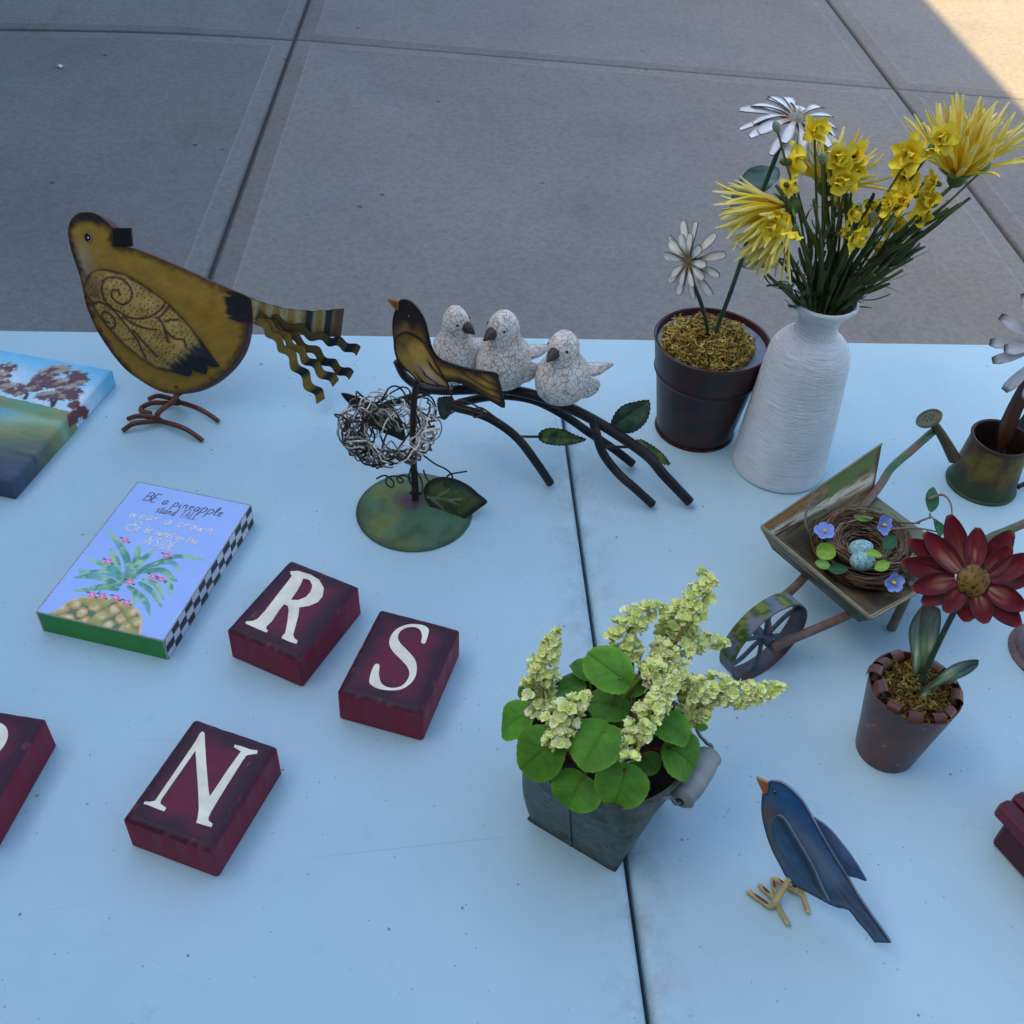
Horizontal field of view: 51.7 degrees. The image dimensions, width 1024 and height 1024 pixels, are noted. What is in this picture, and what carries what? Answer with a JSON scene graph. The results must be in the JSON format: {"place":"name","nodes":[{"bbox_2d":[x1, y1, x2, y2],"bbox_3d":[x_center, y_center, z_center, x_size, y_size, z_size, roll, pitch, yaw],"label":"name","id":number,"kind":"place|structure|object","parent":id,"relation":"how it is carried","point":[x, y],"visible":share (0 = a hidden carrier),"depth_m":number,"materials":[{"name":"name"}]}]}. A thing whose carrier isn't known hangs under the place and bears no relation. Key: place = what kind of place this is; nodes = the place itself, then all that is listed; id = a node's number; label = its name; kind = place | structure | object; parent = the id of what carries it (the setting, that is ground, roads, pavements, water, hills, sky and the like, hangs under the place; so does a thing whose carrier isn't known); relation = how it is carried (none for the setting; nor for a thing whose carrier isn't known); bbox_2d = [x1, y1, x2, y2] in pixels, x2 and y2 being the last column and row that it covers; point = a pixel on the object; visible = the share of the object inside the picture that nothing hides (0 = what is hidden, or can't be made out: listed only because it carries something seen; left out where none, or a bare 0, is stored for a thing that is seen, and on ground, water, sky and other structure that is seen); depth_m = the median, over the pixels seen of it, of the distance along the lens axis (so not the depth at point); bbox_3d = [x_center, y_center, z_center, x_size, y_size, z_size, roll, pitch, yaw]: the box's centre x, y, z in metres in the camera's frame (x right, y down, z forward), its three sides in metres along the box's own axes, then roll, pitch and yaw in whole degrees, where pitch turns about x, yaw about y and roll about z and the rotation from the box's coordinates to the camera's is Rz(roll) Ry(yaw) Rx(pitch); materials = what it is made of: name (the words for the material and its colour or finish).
{"place":"outdoors","nodes":[
{"label":"outdoors","id":0,"kind":"place"},
{"bbox_2d":[0,0,1023,344],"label":"pavement","id":1,"kind":"structure","parent":0,"point":[542,168],"depth_m":3.24,"materials":[{"name":"concrete"}]},
{"bbox_2d":[0,331,1023,1023],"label":"folding table","id":2,"kind":"object","parent":1,"relation":"on","point":[374,875],"visible":0.57,"depth_m":0.75,"materials":[{"name":"plastic"}]},
{"bbox_2d":[0,713,55,843],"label":"letter block","id":3,"kind":"object","parent":2,"relation":"on","point":[21,771],"depth_m":0.71,"materials":[{"name":"paint"}]},
{"bbox_2d":[0,350,115,498],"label":"painted canvas","id":4,"kind":"object","parent":2,"relation":"on","point":[48,407],"visible":1,"depth_m":0.99,"materials":[{"name":"fabric"}]},
{"bbox_2d":[36,481,253,659],"bbox_3d":[-0.293,0.043,0.861,0.105,0.022,0.158,11,43,8],"label":"pineapple sign","id":5,"kind":"object","parent":2,"relation":"on","point":[145,571],"visible":1,"depth_m":0.84,"materials":[{"name":"wood"}]},
{"bbox_2d":[124,721,280,875],"bbox_3d":[-0.204,0.188,0.703,0.065,0.033,0.085,15,44,12],"label":"letter block","id":6,"kind":"object","parent":2,"relation":"on","point":[196,786],"depth_m":0.69,"materials":[{"name":"paint"}]},
{"bbox_2d":[68,212,360,441],"bbox_3d":[-0.278,-0.164,0.972,0.258,0.178,0.104,6,43,3],"label":"metal bird","id":7,"kind":"object","parent":2,"relation":"on","point":[166,326],"visible":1,"depth_m":0.98},
{"bbox_2d":[228,562,360,685],"bbox_3d":[-0.167,0.084,0.818,0.065,0.033,0.085,20,45,16],"label":"letter block","id":8,"kind":"object","parent":2,"relation":"on","point":[292,606],"depth_m":0.80,"materials":[{"name":"paint"}]},
{"bbox_2d":[338,611,458,739],"bbox_3d":[-0.083,0.119,0.786,0.065,0.033,0.085,13,43,10],"label":"letter block","id":9,"kind":"object","parent":2,"relation":"on","point":[396,663],"depth_m":0.77,"materials":[{"name":"paint"}]},
{"bbox_2d":[334,298,504,551],"bbox_3d":[-0.076,-0.081,0.871,0.139,0.212,0.110,0,43,-4],"label":"nest ornament","id":10,"kind":"object","parent":2,"relation":"on","point":[413,510],"visible":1,"depth_m":0.89,"materials":[{"name":"paint"}]},
{"bbox_2d":[359,305,693,507],"bbox_3d":[0.015,-0.104,0.934,0.320,0.166,0.063,10,43,7],"label":"branch ornament","id":11,"kind":"object","parent":2,"relation":"on","point":[563,372],"visible":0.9,"depth_m":0.92,"materials":[{"name":"metal"}]},
{"bbox_2d":[522,672,720,871],"bbox_3d":[0.069,0.172,0.700,0.126,0.088,0.108,0,43,-4],"label":"bucket","id":12,"kind":"object","parent":2,"relation":"on","point":[606,835],"visible":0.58,"depth_m":0.67,"materials":[{"name":"paint"}]},
{"bbox_2d":[501,565,787,812],"bbox_3d":[0.084,0.107,0.644,0.170,0.115,0.100,-13,45,-18],"label":"potted plant","id":13,"kind":"object","parent":12,"relation":"in","point":[598,743],"visible":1,"depth_m":0.64,"materials":[{"name":"plant"}]},
{"bbox_2d":[654,96,838,452],"bbox_3d":[0.196,-0.202,0.944,0.127,0.320,0.111,0,43,-4],"label":"daisy pot","id":14,"kind":"object","parent":2,"relation":"on","point":[707,363],"visible":0.97,"depth_m":0.96,"materials":[{"name":"metal"}]},
{"bbox_2d":[732,286,858,493],"bbox_3d":[0.259,-0.113,0.953,0.088,0.183,0.088,0,43,-4],"label":"vase","id":15,"kind":"object","parent":2,"relation":"on","point":[784,439],"visible":0.86,"depth_m":0.93,"materials":[{"name":"ceramic"}]},
{"bbox_2d":[713,176,823,308],"bbox_3d":[0.200,-0.213,0.854,0.089,0.138,0.096,35,51,30],"label":"chrysanthemum","id":16,"kind":"object","parent":15,"relation":"in","point":[755,212],"visible":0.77,"depth_m":0.82,"materials":[{"name":"plant"}]},
{"bbox_2d":[757,115,837,311],"bbox_3d":[0.220,-0.218,0.833,0.060,0.178,0.094,35,51,29],"label":"flower spray","id":17,"kind":"object","parent":15,"relation":"in","point":[818,129],"visible":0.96,"depth_m":0.82,"materials":[{"name":"plant"}]},
{"bbox_2d":[782,126,892,282],"bbox_3d":[0.253,-0.238,0.871,0.090,0.158,0.080,0,43,-4],"label":"chrysanthemum","id":18,"kind":"object","parent":15,"relation":"in","point":[809,171],"visible":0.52,"depth_m":0.83,"materials":[{"name":"plant"}]},
{"bbox_2d":[822,195,908,315],"bbox_3d":[0.286,-0.199,0.858,0.070,0.122,0.077,0,43,-4],"label":"flower spray","id":19,"kind":"object","parent":15,"relation":"in","point":[848,297],"visible":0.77,"depth_m":0.85,"materials":[{"name":"plant"}]},
{"bbox_2d":[810,139,927,313],"bbox_3d":[0.278,-0.222,0.852,0.120,0.163,0.047,-13,45,-18],"label":"flower spray","id":20,"kind":"object","parent":15,"relation":"in","point":[842,182],"visible":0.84,"depth_m":0.81,"materials":[{"name":"plant"}]},
{"bbox_2d":[833,121,958,302],"bbox_3d":[0.312,-0.227,0.844,0.082,0.184,0.052,-10,44,-14],"label":"flower spray","id":21,"kind":"object","parent":15,"relation":"in","point":[911,153],"visible":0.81,"depth_m":0.80,"materials":[{"name":"plant"}]},
{"bbox_2d":[824,162,991,315],"bbox_3d":[0.309,-0.208,0.848,0.094,0.151,0.054,16,44,13],"label":"flower spray","id":22,"kind":"object","parent":15,"relation":"in","point":[904,194],"visible":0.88,"depth_m":0.83,"materials":[{"name":"plant"}]},
{"bbox_2d":[856,92,1023,298],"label":"chrysanthemum","id":23,"kind":"object","parent":15,"relation":"in","point":[963,161],"visible":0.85,"depth_m":0.81,"materials":[{"name":"plant"}]},
{"bbox_2d":[746,776,891,942],"bbox_3d":[0.185,0.220,0.646,0.110,0.099,0.029,34,50,29],"label":"metal bird","id":24,"kind":"object","parent":2,"relation":"on","point":[813,855],"visible":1,"depth_m":0.65},
{"bbox_2d":[719,428,1023,679],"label":"wheelbarrow","id":25,"kind":"object","parent":2,"relation":"on","point":[785,532],"visible":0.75,"depth_m":0.83,"materials":[{"name":"paint"}]},
{"bbox_2d":[804,487,952,591],"bbox_3d":[0.290,0.024,0.834,0.118,0.047,0.098,0,43,-4],"label":"twig nest","id":26,"kind":"object","parent":25,"relation":"in","point":[836,533],"visible":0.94,"depth_m":0.84,"materials":[{"name":"plant"}]},
{"bbox_2d":[848,540,873,553],"bbox_3d":[0.273,0.029,0.829,0.019,0.015,0.015,0,43,-4],"label":"egg","id":27,"kind":"object","parent":26,"relation":"on","point":[855,546],"visible":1,"depth_m":0.82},
{"bbox_2d":[850,552,875,570],"bbox_3d":[0.271,0.038,0.819,0.019,0.015,0.015,0,43,-4],"label":"egg","id":28,"kind":"object","parent":26,"relation":"on","point":[861,561],"visible":1,"depth_m":0.81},
{"bbox_2d":[855,514,1023,772],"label":"daisy pot","id":29,"kind":"object","parent":2,"relation":"on","point":[913,703],"visible":1,"depth_m":0.70,"materials":[{"name":"metal"}]},
{"bbox_2d":[916,409,1023,506],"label":"watering can","id":30,"kind":"object","parent":2,"relation":"on","point":[980,471],"visible":0.93,"depth_m":0.98,"materials":[{"name":"paint"}]},
{"bbox_2d":[989,293,1023,452],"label":"metal daisy","id":31,"kind":"object","parent":30,"relation":"in","point":[1011,420],"visible":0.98,"depth_m":0.92,"materials":[{"name":"white metal"}]},
{"bbox_2d":[994,792,1023,876],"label":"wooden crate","id":32,"kind":"object","parent":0,"point":[1009,837],"visible":1,"depth_m":0.70,"materials":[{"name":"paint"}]},
{"bbox_2d":[1008,624,1023,670],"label":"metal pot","id":33,"kind":"object","parent":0,"point":[1016,643],"visible":0.96,"depth_m":0.85,"materials":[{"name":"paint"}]}
]}

